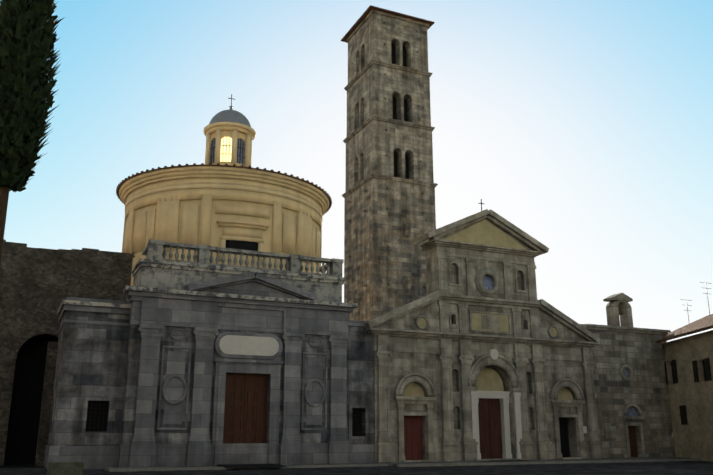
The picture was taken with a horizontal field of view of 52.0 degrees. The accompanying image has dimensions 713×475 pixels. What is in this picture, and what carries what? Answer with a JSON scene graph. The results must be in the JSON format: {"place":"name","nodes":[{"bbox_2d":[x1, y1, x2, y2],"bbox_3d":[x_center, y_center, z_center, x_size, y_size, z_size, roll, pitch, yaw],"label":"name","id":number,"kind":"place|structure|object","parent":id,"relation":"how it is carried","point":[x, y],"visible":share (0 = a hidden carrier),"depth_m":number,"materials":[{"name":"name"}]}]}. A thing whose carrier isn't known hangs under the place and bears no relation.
{"place":"outdoors","nodes":[
{"label":"outdoors","id":0,"kind":"place"},
{"bbox_2d":[35,341,57,465],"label":"passage pier","id":1,"kind":"structure","parent":0,"point":[47,397],"depth_m":36.04,"materials":[{"name":"stone"}]},
{"bbox_2d":[0,461,712,474],"bbox_3d":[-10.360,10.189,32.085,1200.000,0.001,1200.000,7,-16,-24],"label":"ground","id":2,"kind":"structure","parent":0,"point":[670,468],"depth_m":31.39,"materials":[{"name":"grey asphalt"}]},
{"bbox_2d":[0,337,57,467],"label":"archway","id":3,"kind":"object","parent":2,"relation":"on","point":[24,416],"visible":0.21,"depth_m":37.88,"materials":[{"name":"black"}]},
{"bbox_2d":[0,0,64,264],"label":"cypress","id":4,"kind":"object","parent":2,"relation":"on","point":[15,173],"depth_m":23.03,"materials":[{"name":"green plant"}]},
{"bbox_2d":[47,461,83,474],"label":"stone block","id":5,"kind":"structure","parent":2,"relation":"on","point":[65,468],"depth_m":23.54,"materials":[{"name":"grey stone"}]},
{"bbox_2d":[0,240,134,465],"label":"old wall","id":6,"kind":"structure","parent":2,"relation":"on","point":[38,286],"depth_m":38.02,"materials":[{"name":"stone"}]},
{"bbox_2d":[44,297,130,469],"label":"chapel wing trim","id":7,"kind":"structure","parent":2,"relation":"on","point":[96,457],"depth_m":32.87,"materials":[{"name":"grey stone"}]},
{"bbox_2d":[48,310,129,445],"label":"chapel wing","id":8,"kind":"structure","parent":2,"relation":"on","point":[91,360],"depth_m":33.50,"materials":[{"name":"grey stone"}]},
{"bbox_2d":[118,298,329,466],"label":"trim","id":9,"kind":"structure","parent":2,"relation":"on","point":[130,399],"depth_m":34.23,"materials":[{"name":"grey stone"}]},
{"bbox_2d":[80,396,368,438],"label":"window frames","id":10,"kind":"structure","parent":9,"relation":"attached to","point":[110,416],"depth_m":33.37,"materials":[{"name":"stone"}]},
{"bbox_2d":[119,272,357,466],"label":"facade","id":11,"kind":"structure","parent":9,"relation":"attached to","point":[204,317],"depth_m":35.15,"materials":[{"name":"grey stone"}]},
{"bbox_2d":[57,258,357,314],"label":"chapel lichen bands","id":12,"kind":"object","parent":11,"relation":"on","point":[140,263],"visible":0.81,"depth_m":36.06,"materials":[{"name":"grey stone"}]},
{"bbox_2d":[133,239,343,302],"bbox_3d":[-6.015,2.142,38.181,10.470,2.500,2.700,7,-16,-24],"label":"balustrade","id":13,"kind":"object","parent":11,"relation":"on","point":[163,278],"visible":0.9,"depth_m":36.76,"materials":[{"name":"grey stone"}]},
{"bbox_2d":[119,166,328,285],"bbox_3d":[-8.102,2.375,44.361,12.820,9.450,12.820,7,-16,-24],"label":"drum","id":14,"kind":"object","parent":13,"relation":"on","point":[219,206],"visible":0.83,"depth_m":39.94,"materials":[{"name":"paint"}]},
{"bbox_2d":[116,163,331,212],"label":"roof tiles","id":15,"kind":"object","parent":14,"relation":"on","point":[218,164],"depth_m":40.52,"materials":[{"name":"brown tile"}]},
{"bbox_2d":[210,131,245,165],"bbox_3d":[-8.102,-5.247,46.403,2.600,2.330,2.600,7,-16,-24],"label":"lantern","id":16,"kind":"object","parent":14,"relation":"on","point":[242,136],"visible":0.08,"depth_m":45.52,"materials":[{"name":"paint"}]},
{"bbox_2d":[220,137,231,161],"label":"lantern glow panes","id":17,"kind":"object","parent":16,"relation":"in","point":[225,155],"visible":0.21,"depth_m":45.29,"materials":[{"name":"yellow glass"}]},
{"bbox_2d":[210,138,244,164],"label":"window panes","id":18,"kind":"object","parent":16,"relation":"in","point":[238,151],"visible":0.17,"depth_m":45.73,"materials":[{"name":"grey glass"}]},
{"bbox_2d":[211,138,244,163],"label":"window bars","id":19,"kind":"object","parent":16,"relation":"in","point":[226,145],"visible":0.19,"depth_m":45.52,"materials":[{"name":"black metal"}]},
{"bbox_2d":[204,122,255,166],"bbox_3d":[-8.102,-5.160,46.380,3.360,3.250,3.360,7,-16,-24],"label":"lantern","id":20,"kind":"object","parent":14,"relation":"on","point":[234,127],"depth_m":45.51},
{"bbox_2d":[209,105,250,126],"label":"dome","id":21,"kind":"structure","parent":20,"relation":"on","point":[230,115],"depth_m":45.90,"materials":[{"name":"grey metal"}]},
{"bbox_2d":[225,240,257,250],"bbox_3d":[-6.155,0.792,39.130,1.747,1.200,0.223,5,-16,-19],"label":"drum window","id":22,"kind":"structure","parent":14,"relation":"in","point":[242,245],"depth_m":39.13,"materials":[{"name":"black glass"}]},
{"bbox_2d":[223,373,267,443],"bbox_3d":[-5.398,8.707,35.189,2.240,4.230,0.140,7,-16,-24],"label":"wooden door","id":23,"kind":"structure","parent":9,"relation":"in","point":[245,414],"depth_m":35.30,"materials":[{"name":"brown wood"}]},
{"bbox_2d":[219,335,278,355],"bbox_3d":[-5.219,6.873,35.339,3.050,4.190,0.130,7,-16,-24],"label":"inscription plaque","id":24,"kind":"object","parent":9,"relation":"attached to","point":[247,345],"visible":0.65,"depth_m":35.68,"materials":[{"name":"white stone"}]},
{"bbox_2d":[348,320,373,462],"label":"chapel bay trim","id":25,"kind":"structure","parent":2,"relation":"on","point":[361,453],"depth_m":37.04,"materials":[{"name":"grey stone"}]},
{"bbox_2d":[85,401,360,435],"bbox_3d":[-6.038,8.870,35.624,13.553,1.620,0.111,6,-16,-20],"label":"dark window","id":26,"kind":"structure","parent":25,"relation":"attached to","point":[95,418],"depth_m":33.57,"materials":[{"name":"black metal"}]},
{"bbox_2d":[86,401,363,435],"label":"window grilles","id":27,"kind":"object","parent":25,"relation":"attached to","point":[353,418],"depth_m":33.48,"materials":[{"name":"metal"}]},
{"bbox_2d":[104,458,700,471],"bbox_3d":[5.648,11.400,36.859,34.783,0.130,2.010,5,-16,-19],"label":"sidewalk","id":28,"kind":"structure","parent":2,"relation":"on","point":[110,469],"depth_m":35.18,"materials":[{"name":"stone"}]},
{"bbox_2d":[587,329,675,457],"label":"wall","id":29,"kind":"structure","parent":2,"relation":"on","point":[644,389],"depth_m":45.52,"materials":[{"name":"stone"}]},
{"bbox_2d":[603,293,645,457],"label":"section trim","id":30,"kind":"structure","parent":29,"relation":"attached to","point":[622,300],"depth_m":46.46,"materials":[{"name":"grey stone"}]},
{"bbox_2d":[618,305,623,314],"bbox_3d":[16.936,4.546,47.230,0.540,0.860,0.540,7,-16,-24],"label":"bell","id":31,"kind":"object","parent":30,"relation":"hanging from","point":[620,311],"visible":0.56,"depth_m":47.04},
{"bbox_2d":[581,324,670,334],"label":"cornice","id":32,"kind":"structure","parent":29,"relation":"on","point":[624,329],"depth_m":46.26,"materials":[{"name":"grey stone"}]},
{"bbox_2d":[623,369,636,415],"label":"window panes","id":33,"kind":"structure","parent":29,"relation":"on","point":[631,411],"depth_m":45.31,"materials":[{"name":"glass"}]},
{"bbox_2d":[628,426,637,456],"bbox_3d":[16.835,12.537,44.945,1.000,1.880,0.090,7,-16,-24],"label":"section door","id":34,"kind":"structure","parent":29,"relation":"attached to","point":[633,441],"depth_m":44.99,"materials":[{"name":"brown wood"}]},
{"bbox_2d":[663,330,712,461],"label":"house","id":35,"kind":"structure","parent":2,"relation":"on","point":[693,438],"depth_m":43.72,"materials":[{"name":"stone"}]},
{"bbox_2d":[583,426,673,436],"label":"notices","id":36,"kind":"object","parent":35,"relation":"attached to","point":[584,429],"visible":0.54,"depth_m":43.08,"materials":[{"name":"paper"}]},
{"bbox_2d":[656,314,712,342],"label":"house roof","id":37,"kind":"structure","parent":35,"relation":"on","point":[702,324],"depth_m":45.36,"materials":[{"name":"tile"}]},
{"bbox_2d":[680,282,711,324],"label":"antennas","id":38,"kind":"object","parent":37,"relation":"on","point":[687,310],"visible":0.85,"depth_m":47.11,"materials":[{"name":"grey metal"}]},
{"bbox_2d":[664,358,711,424],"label":"house shutters","id":39,"kind":"object","parent":35,"relation":"attached to","point":[683,415],"visible":0.75,"depth_m":44.58,"materials":[{"name":"brown wood"}]},
{"bbox_2d":[671,360,706,383],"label":"dark house windows","id":40,"kind":"structure","parent":35,"relation":"in","point":[703,370],"depth_m":42.99,"materials":[{"name":"black glass"}]},
{"bbox_3d":[4.801,10.789,46.690,14.550,6.400,10.700,7,-16,-24],"label":"basilica","id":41,"kind":"object","parent":2,"relation":"on","visible":0},
{"bbox_2d":[228,94,483,210],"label":"crosses","id":42,"kind":"object","parent":41,"relation":"on","point":[231,98],"visible":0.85,"depth_m":44.28,"materials":[{"name":"metal"}]},
{"bbox_2d":[0,0,712,341],"label":"sky","id":43,"kind":"structure","parent":0,"point":[586,126],"materials":[{"name":"blue"}]},
{"bbox_2d":[347,326,373,443],"bbox_3d":[-0.442,8.428,39.039,1.650,7.000,2.880,7,-16,-24],"label":"wall section","id":44,"kind":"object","parent":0,"point":[360,371],"visible":0.36,"depth_m":38.04,"materials":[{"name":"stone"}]},
{"bbox_2d":[342,9,437,320],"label":"bell tower","id":45,"kind":"structure","parent":0,"point":[388,216],"depth_m":59.57,"materials":[{"name":"stone"}]},
{"bbox_2d":[341,5,434,41],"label":"tower roof","id":46,"kind":"structure","parent":45,"relation":"on","point":[360,20],"depth_m":62.88,"materials":[{"name":"tile"}]},
{"bbox_2d":[391,42,408,178],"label":"tower windows","id":47,"kind":"structure","parent":45,"relation":"on","point":[393,55],"depth_m":61.37,"materials":[{"name":"black"}]},
{"bbox_2d":[112,457,688,468],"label":"pavement","id":48,"kind":"structure","parent":0,"point":[393,464],"depth_m":36.91,"materials":[{"name":"grey stone"}]},
{"bbox_2d":[217,460,528,467],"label":"steps","id":49,"kind":"structure","parent":48,"relation":"on","point":[247,465],"depth_m":32.98,"materials":[{"name":"grey stone"}]},
{"bbox_2d":[374,256,587,459],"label":"church facade wall","id":50,"kind":"structure","parent":0,"point":[402,364],"depth_m":41.81,"materials":[{"name":"grey stone"}]},
{"bbox_2d":[404,416,422,459],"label":"basilica doors","id":51,"kind":"structure","parent":50,"relation":"in","point":[413,448],"depth_m":38.68,"materials":[{"name":"red wood"}]},
{"bbox_2d":[365,209,602,462],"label":"facade trim","id":52,"kind":"structure","parent":50,"relation":"attached to","point":[447,346],"depth_m":41.60,"materials":[{"name":"grey stone"}]},
{"bbox_2d":[403,219,572,399],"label":"plaster panels","id":53,"kind":"object","parent":50,"relation":"attached to","point":[485,232],"visible":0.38,"depth_m":42.55,"materials":[{"name":"beige paint"}]},
{"bbox_2d":[483,275,492,289],"bbox_3d":[7.583,2.679,42.889,1.000,1.000,0.090,7,-16,-24],"label":"round window","id":54,"kind":"structure","parent":50,"relation":"in","point":[487,282],"depth_m":42.91,"materials":[{"name":"glass"}]},
{"bbox_2d":[478,398,502,458],"bbox_3d":[7.418,10.756,41.099,1.720,3.330,0.115,7,-16,-24],"label":"door","id":55,"kind":"structure","parent":50,"relation":"in","point":[490,431],"depth_m":41.09,"materials":[{"name":"brown wood"}]},
{"bbox_2d":[471,349,521,458],"bbox_3d":[7.594,9.348,41.079,3.340,6.040,1.040,7,-16,-24],"label":"door frame","id":56,"kind":"object","parent":50,"relation":"attached to","point":[503,397],"visible":0.65,"depth_m":41.07,"materials":[{"name":"white stone"}]},
{"bbox_2d":[559,418,569,457],"bbox_3d":[11.981,11.803,43.134,1.400,2.400,0.050,7,-16,-24],"label":"door","id":57,"kind":"structure","parent":50,"relation":"in","point":[564,438],"depth_m":43.25,"materials":[{"name":"black wood"}]}
]}

